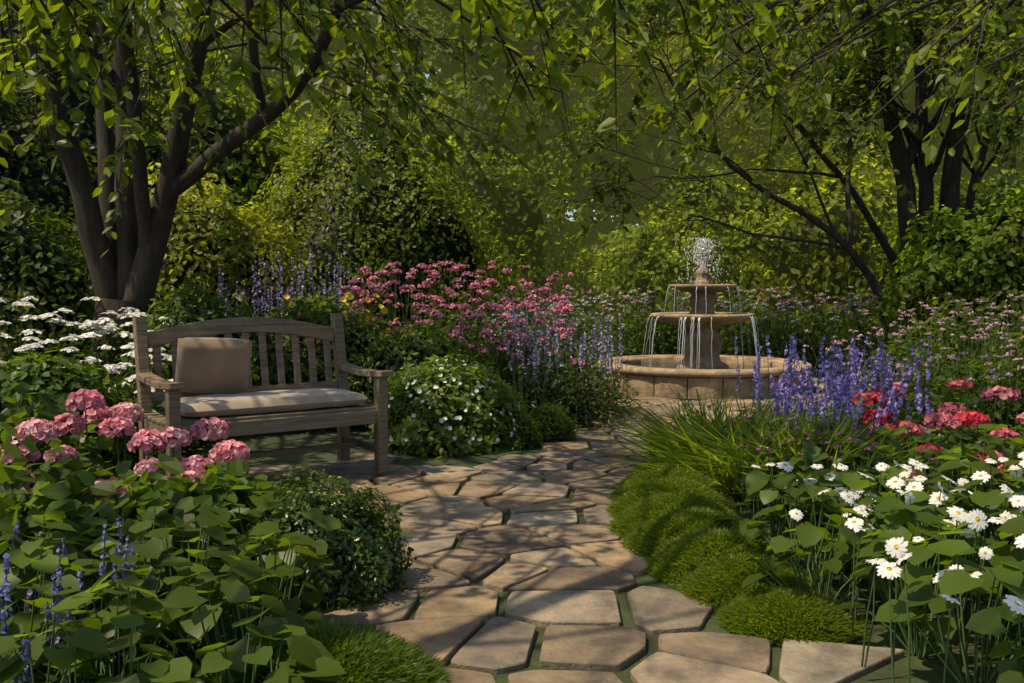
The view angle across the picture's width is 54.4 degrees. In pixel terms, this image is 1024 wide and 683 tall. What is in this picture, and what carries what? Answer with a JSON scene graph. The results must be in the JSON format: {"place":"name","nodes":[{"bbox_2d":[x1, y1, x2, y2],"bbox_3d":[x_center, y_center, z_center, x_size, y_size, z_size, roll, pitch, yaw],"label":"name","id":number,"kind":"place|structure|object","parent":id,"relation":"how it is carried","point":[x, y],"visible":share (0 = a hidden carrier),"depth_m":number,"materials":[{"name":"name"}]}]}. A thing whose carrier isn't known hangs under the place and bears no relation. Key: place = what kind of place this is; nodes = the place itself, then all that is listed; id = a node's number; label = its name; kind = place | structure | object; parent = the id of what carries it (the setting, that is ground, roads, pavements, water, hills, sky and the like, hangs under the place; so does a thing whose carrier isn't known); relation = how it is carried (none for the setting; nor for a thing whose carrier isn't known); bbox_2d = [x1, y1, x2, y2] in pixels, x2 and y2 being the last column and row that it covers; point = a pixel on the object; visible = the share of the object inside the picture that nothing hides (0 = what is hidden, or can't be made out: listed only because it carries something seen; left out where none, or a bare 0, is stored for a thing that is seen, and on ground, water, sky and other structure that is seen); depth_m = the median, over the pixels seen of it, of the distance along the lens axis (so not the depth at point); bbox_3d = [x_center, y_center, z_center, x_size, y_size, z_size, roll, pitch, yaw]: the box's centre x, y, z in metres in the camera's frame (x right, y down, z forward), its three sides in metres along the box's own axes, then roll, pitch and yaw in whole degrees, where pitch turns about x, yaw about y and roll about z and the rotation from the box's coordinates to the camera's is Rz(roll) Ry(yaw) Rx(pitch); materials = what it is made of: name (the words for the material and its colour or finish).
{"place":"outdoors","nodes":[
{"label":"outdoors","id":0,"kind":"place"},
{"bbox_2d":[127,377,903,682],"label":"path","id":1,"kind":"structure","parent":0,"point":[568,602],"depth_m":4.23,"materials":[{"name":"beige stone"}]},
{"bbox_2d":[132,313,393,482],"bbox_3d":[-1.608,0.360,6.492,1.474,1.051,0.786,-2,4,-36],"label":"bench","id":2,"kind":"object","parent":1,"relation":"on","point":[212,375],"visible":0.96,"depth_m":6.40,"materials":[{"name":"brown wood"}]},
{"bbox_2d":[102,317,1023,682],"bbox_3d":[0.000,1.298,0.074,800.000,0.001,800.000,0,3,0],"label":"ground","id":3,"kind":"structure","parent":0,"point":[928,669],"depth_m":4.20,"materials":[{"name":"soil"}]},
{"bbox_2d":[0,176,95,362],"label":"dark shrub","id":4,"kind":"object","parent":3,"relation":"on","point":[41,268],"visible":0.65,"depth_m":9.41,"materials":[{"name":"green plant"}]},
{"bbox_2d":[0,46,115,347],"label":"dark shrub","id":5,"kind":"object","parent":3,"relation":"on","point":[40,180],"visible":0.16,"depth_m":11.18,"materials":[{"name":"green plant"}]},
{"bbox_2d":[0,350,138,468],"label":"shrub","id":6,"kind":"object","parent":3,"relation":"on","point":[47,381],"visible":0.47,"depth_m":6.47,"materials":[{"name":"green plant"}]},
{"bbox_2d":[0,0,200,203],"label":"tree","id":7,"kind":"object","parent":3,"relation":"on","point":[87,127],"visible":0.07,"depth_m":13.57,"materials":[{"name":"green plant"}]},
{"bbox_2d":[0,282,237,462],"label":"white flowers","id":8,"kind":"object","parent":3,"relation":"on","point":[112,366],"visible":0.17,"depth_m":8.36,"materials":[{"name":"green plant"}]},
{"bbox_2d":[0,515,247,682],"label":"flowers","id":9,"kind":"object","parent":3,"relation":"on","point":[56,674],"visible":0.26,"depth_m":3.22,"materials":[{"name":"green plant"}]},
{"bbox_2d":[0,389,278,604],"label":"hydrangea bush","id":10,"kind":"object","parent":3,"relation":"on","point":[42,456],"visible":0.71,"depth_m":4.59,"materials":[{"name":"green plant"}]},
{"bbox_2d":[0,467,346,682],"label":"broadleaf plant","id":11,"kind":"object","parent":3,"relation":"on","point":[190,610],"visible":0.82,"depth_m":3.18,"materials":[{"name":"green plant"}]},
{"bbox_2d":[46,1,315,59],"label":"tree","id":12,"kind":"object","parent":3,"relation":"on","point":[283,25],"depth_m":37.02,"materials":[{"name":"green plant"}]},
{"bbox_2d":[43,0,347,122],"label":"tree","id":13,"kind":"object","parent":3,"relation":"on","point":[215,5],"visible":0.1,"depth_m":22.81,"materials":[{"name":"green plant"}]},
{"bbox_2d":[87,162,310,355],"bbox_3d":[-3.560,-0.668,11.432,2.551,2.750,2.466,0,3,0],"label":"yellow green shrub","id":14,"kind":"object","parent":3,"relation":"on","point":[198,251],"visible":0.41,"depth_m":10.85,"materials":[{"name":"green plant"}]},
{"bbox_2d":[115,281,289,434],"bbox_3d":[-2.737,0.148,8.727,1.572,1.368,1.397,0,3,0],"label":"shrub","id":15,"kind":"object","parent":3,"relation":"on","point":[180,308],"visible":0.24,"depth_m":8.60,"materials":[{"name":"green plant"}]},
{"bbox_2d":[142,24,317,235],"bbox_3d":[-7.121,-2.853,19.267,7.646,6.069,4.692,0,3,0],"label":"tree","id":16,"kind":"object","parent":3,"relation":"on","point":[262,163],"visible":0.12,"depth_m":18.13,"materials":[{"name":"green plant"}]},
{"bbox_2d":[237,202,272,239],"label":"shrub","id":17,"kind":"object","parent":3,"relation":"on","point":[239,207],"depth_m":15.88,"materials":[{"name":"green plant"}]},
{"bbox_2d":[217,250,354,342],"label":"flowers","id":18,"kind":"object","parent":3,"relation":"on","point":[281,291],"visible":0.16,"depth_m":10.52,"materials":[{"name":"purple plant"}]},
{"bbox_2d":[217,464,413,614],"bbox_3d":[-0.834,0.844,4.212,0.814,0.657,0.803,0,3,0],"label":"boxwood shrub","id":19,"kind":"object","parent":3,"relation":"on","point":[365,562],"visible":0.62,"depth_m":4.05,"materials":[{"name":"green plant"}]},
{"bbox_2d":[255,291,391,431],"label":"shrub","id":20,"kind":"object","parent":3,"relation":"on","point":[358,338],"visible":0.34,"depth_m":8.91,"materials":[{"name":"green plant"}]},
{"bbox_2d":[195,616,454,682],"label":"grass mound","id":21,"kind":"object","parent":3,"relation":"on","point":[365,654],"depth_m":3.11,"materials":[{"name":"green plant"}]},
{"bbox_2d":[284,292,398,337],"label":"flowers","id":22,"kind":"object","parent":3,"relation":"on","point":[350,296],"visible":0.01,"depth_m":10.02,"materials":[{"name":"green plant"}]},
{"bbox_2d":[280,118,475,331],"bbox_3d":[-4.147,-2.640,23.620,7.662,5.871,6.247,0,3,0],"label":"tree","id":23,"kind":"object","parent":3,"relation":"on","point":[312,135],"depth_m":23.92,"materials":[{"name":"green plant"}]},
{"bbox_2d":[250,79,524,334],"bbox_3d":[-2.124,-1.690,14.843,4.129,4.406,3.681,-1,3,-18],"label":"bush","id":24,"kind":"object","parent":3,"relation":"on","point":[327,211],"visible":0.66,"depth_m":13.95,"materials":[{"name":"green plant"}]},
{"bbox_2d":[279,1,507,185],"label":"tree","id":25,"kind":"object","parent":3,"relation":"on","point":[396,108],"visible":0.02,"depth_m":40.25,"materials":[{"name":"green plant"}]},
{"bbox_2d":[0,0,791,372],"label":"tree","id":26,"kind":"object","parent":3,"relation":"on","point":[124,226],"visible":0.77,"depth_m":8.12,"materials":[{"name":"green plant"}]},
{"bbox_2d":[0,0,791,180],"bbox_3d":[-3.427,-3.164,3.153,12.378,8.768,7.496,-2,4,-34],"label":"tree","id":27,"kind":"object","parent":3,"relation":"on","point":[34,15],"visible":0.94,"depth_m":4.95,"materials":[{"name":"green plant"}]},
{"bbox_2d":[222,0,598,177],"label":"tree","id":28,"kind":"object","parent":3,"relation":"on","point":[371,17],"visible":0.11,"depth_m":25.99,"materials":[{"name":"green plant"}]},
{"bbox_2d":[353,321,469,427],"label":"shrub","id":29,"kind":"object","parent":3,"relation":"on","point":[416,348],"visible":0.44,"depth_m":8.70,"materials":[{"name":"green plant"}]},
{"bbox_2d":[368,352,536,460],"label":"white flower shrub","id":30,"kind":"object","parent":3,"relation":"on","point":[448,409],"visible":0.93,"depth_m":7.72,"materials":[{"name":"green plant"}]},
{"bbox_2d":[381,130,581,334],"bbox_3d":[-1.577,-2.141,20.503,4.263,4.577,5.902,3,5,45],"label":"shrub","id":31,"kind":"object","parent":3,"relation":"on","point":[521,222],"visible":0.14,"depth_m":20.67,"materials":[{"name":"green plant"}]},
{"bbox_2d":[339,261,629,429],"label":"pink flowers","id":32,"kind":"object","parent":3,"relation":"on","point":[501,366],"visible":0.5,"depth_m":10.07,"materials":[{"name":"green plant"}]},
{"bbox_2d":[360,0,647,325],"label":"tree","id":33,"kind":"object","parent":3,"relation":"on","point":[439,22],"visible":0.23,"depth_m":24.13,"materials":[{"name":"green plant"}]},
{"bbox_2d":[466,309,562,372],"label":"flowers","id":34,"kind":"object","parent":3,"relation":"on","point":[494,320],"visible":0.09,"depth_m":13.34,"materials":[{"name":"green plant"}]},
{"bbox_2d":[490,406,543,451],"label":"clipped shrub","id":35,"kind":"object","parent":3,"relation":"on","point":[526,434],"visible":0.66,"depth_m":7.89,"materials":[{"name":"green plant"}]},
{"bbox_2d":[362,0,731,317],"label":"tree","id":36,"kind":"object","parent":3,"relation":"on","point":[507,136],"visible":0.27,"depth_m":22.39,"materials":[{"name":"green plant"}]},
{"bbox_2d":[528,401,578,441],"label":"clipped shrub","id":37,"kind":"object","parent":3,"relation":"on","point":[555,424],"visible":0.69,"depth_m":8.29,"materials":[{"name":"green plant"}]},
{"bbox_2d":[428,5,690,223],"bbox_3d":[2.209,-9.332,36.653,10.677,17.278,16.301,0,3,0],"label":"tree","id":38,"kind":"object","parent":3,"relation":"on","point":[588,158],"visible":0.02,"depth_m":37.61,"materials":[{"name":"green plant"}]},
{"bbox_2d":[495,306,640,428],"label":"flowers","id":39,"kind":"object","parent":3,"relation":"on","point":[597,400],"visible":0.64,"depth_m":9.35,"materials":[{"name":"purple plant"}]},
{"bbox_2d":[510,185,651,330],"bbox_3d":[2.541,-1.766,27.824,6.351,5.129,7.583,-3,4,-43],"label":"tree","id":40,"kind":"object","parent":3,"relation":"on","point":[606,227],"visible":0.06,"depth_m":26.00,"materials":[{"name":"green plant"}]},
{"bbox_2d":[140,1,1023,229],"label":"tree belt","id":41,"kind":"object","parent":3,"relation":"on","point":[638,169],"visible":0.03,"depth_m":45.07,"materials":[{"name":"green plant"}]},
{"bbox_2d":[546,189,818,340],"bbox_3d":[3.839,-1.631,22.073,5.584,3.698,4.779,-1,3,-20],"label":"shrub","id":42,"kind":"object","parent":3,"relation":"on","point":[604,271],"visible":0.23,"depth_m":20.39,"materials":[{"name":"green plant"}]},
{"bbox_2d":[504,0,885,221],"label":"tree","id":43,"kind":"object","parent":3,"relation":"on","point":[622,75],"visible":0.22,"depth_m":28.45,"materials":[{"name":"green plant"}]},
{"bbox_2d":[457,0,943,365],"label":"leaning tree","id":44,"kind":"object","parent":3,"relation":"on","point":[837,237],"visible":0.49,"depth_m":14.13,"materials":[{"name":"green plant"}]},
{"bbox_2d":[597,237,811,399],"bbox_3d":[2.370,-0.354,12.400,2.650,1.900,2.650,0,3,0],"label":"fountain","id":45,"kind":"object","parent":3,"relation":"on","point":[702,362],"visible":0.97,"depth_m":11.99,"materials":[{"name":"stone"}]},
{"bbox_2d":[494,285,964,377],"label":"flowers","id":46,"kind":"object","parent":3,"relation":"on","point":[667,342],"visible":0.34,"depth_m":15.24,"materials":[{"name":"green plant"}]},
{"bbox_2d":[604,453,873,647],"bbox_3d":[1.030,0.865,5.579,1.058,0.248,4.130,0,3,6],"label":"moss mound","id":47,"kind":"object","parent":3,"relation":"on","point":[663,519],"depth_m":4.36,"materials":[{"name":"green plant"}]},
{"bbox_2d":[616,0,895,330],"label":"tree","id":48,"kind":"object","parent":3,"relation":"on","point":[756,141],"visible":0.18,"depth_m":23.98,"materials":[{"name":"green plant"}]},
{"bbox_2d":[494,0,1023,342],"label":"tree","id":49,"kind":"object","parent":3,"relation":"on","point":[904,159],"visible":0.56,"depth_m":14.88,"materials":[{"name":"green plant"}]},
{"bbox_2d":[584,370,945,516],"bbox_3d":[1.440,0.602,6.230,1.974,0.945,2.823,-2,4,-25],"label":"strappy plant clump","id":50,"kind":"object","parent":3,"relation":"on","point":[707,446],"visible":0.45,"depth_m":6.02,"materials":[{"name":"green plant"}]},
{"bbox_2d":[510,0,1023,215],"label":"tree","id":51,"kind":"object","parent":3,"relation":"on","point":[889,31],"visible":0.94,"depth_m":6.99,"materials":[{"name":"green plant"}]},
{"bbox_2d":[620,148,918,344],"bbox_3d":[5.271,-1.797,20.495,5.243,4.575,5.442,-2,4,-31],"label":"shrub","id":52,"kind":"object","parent":3,"relation":"on","point":[784,265],"visible":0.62,"depth_m":19.72,"materials":[{"name":"green plant"}]},
{"bbox_2d":[732,333,933,452],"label":"lavender flowers","id":53,"kind":"object","parent":3,"relation":"on","point":[847,384],"visible":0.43,"depth_m":6.63,"materials":[{"name":"purple plant"}]},
{"bbox_2d":[693,139,981,323],"bbox_3d":[6.811,-2.506,23.126,6.602,5.000,6.307,3,4,39],"label":"tree","id":54,"kind":"object","parent":3,"relation":"on","point":[876,189],"visible":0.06,"depth_m":21.13,"materials":[{"name":"green plant"}]},
{"bbox_2d":[707,0,1023,322],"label":"tree","id":55,"kind":"object","parent":3,"relation":"on","point":[939,169],"visible":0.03,"depth_m":31.95,"materials":[{"name":"green plant"}]},
{"bbox_2d":[712,408,1023,682],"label":"broadleaf plant","id":56,"kind":"object","parent":3,"relation":"on","point":[889,516],"visible":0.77,"depth_m":3.93,"materials":[{"name":"green plant"}]},
{"bbox_2d":[751,452,1023,682],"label":"white daisies","id":57,"kind":"object","parent":3,"relation":"on","point":[896,548],"visible":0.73,"depth_m":3.77,"materials":[{"name":"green plant"}]},
{"bbox_2d":[801,293,1023,444],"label":"flowering plants","id":58,"kind":"object","parent":3,"relation":"on","point":[993,365],"visible":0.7,"depth_m":9.44,"materials":[{"name":"green plant"}]},
{"bbox_2d":[838,0,1023,208],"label":"tree","id":59,"kind":"object","parent":3,"relation":"on","point":[906,93],"visible":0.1,"depth_m":23.83,"materials":[{"name":"green plant"}]},
{"bbox_2d":[847,379,1023,543],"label":"flowers","id":60,"kind":"object","parent":3,"relation":"on","point":[968,418],"visible":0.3,"depth_m":6.02,"materials":[{"name":"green plant"}]},
{"bbox_2d":[852,155,1023,331],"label":"tree","id":61,"kind":"object","parent":3,"relation":"on","point":[880,271],"visible":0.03,"depth_m":17.59,"materials":[{"name":"green plant"}]},
{"bbox_2d":[873,169,1023,362],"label":"shrub","id":62,"kind":"object","parent":3,"relation":"on","point":[961,263],"visible":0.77,"depth_m":12.81,"materials":[{"name":"green plant"}]},
{"bbox_2d":[930,50,1023,163],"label":"tree","id":63,"kind":"object","parent":3,"relation":"on","point":[975,136],"visible":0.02,"depth_m":30.32,"materials":[{"name":"green plant"}]},
{"bbox_2d":[1001,5,1023,82],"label":"tree","id":64,"kind":"object","parent":3,"relation":"on","point":[1011,8],"visible":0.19,"depth_m":19.78,"materials":[{"name":"green plant"}]},
{"bbox_2d":[132,0,1003,225],"label":"sky","id":65,"kind":"structure","parent":0,"point":[427,75],"materials":[{"name":"white"}]}
]}

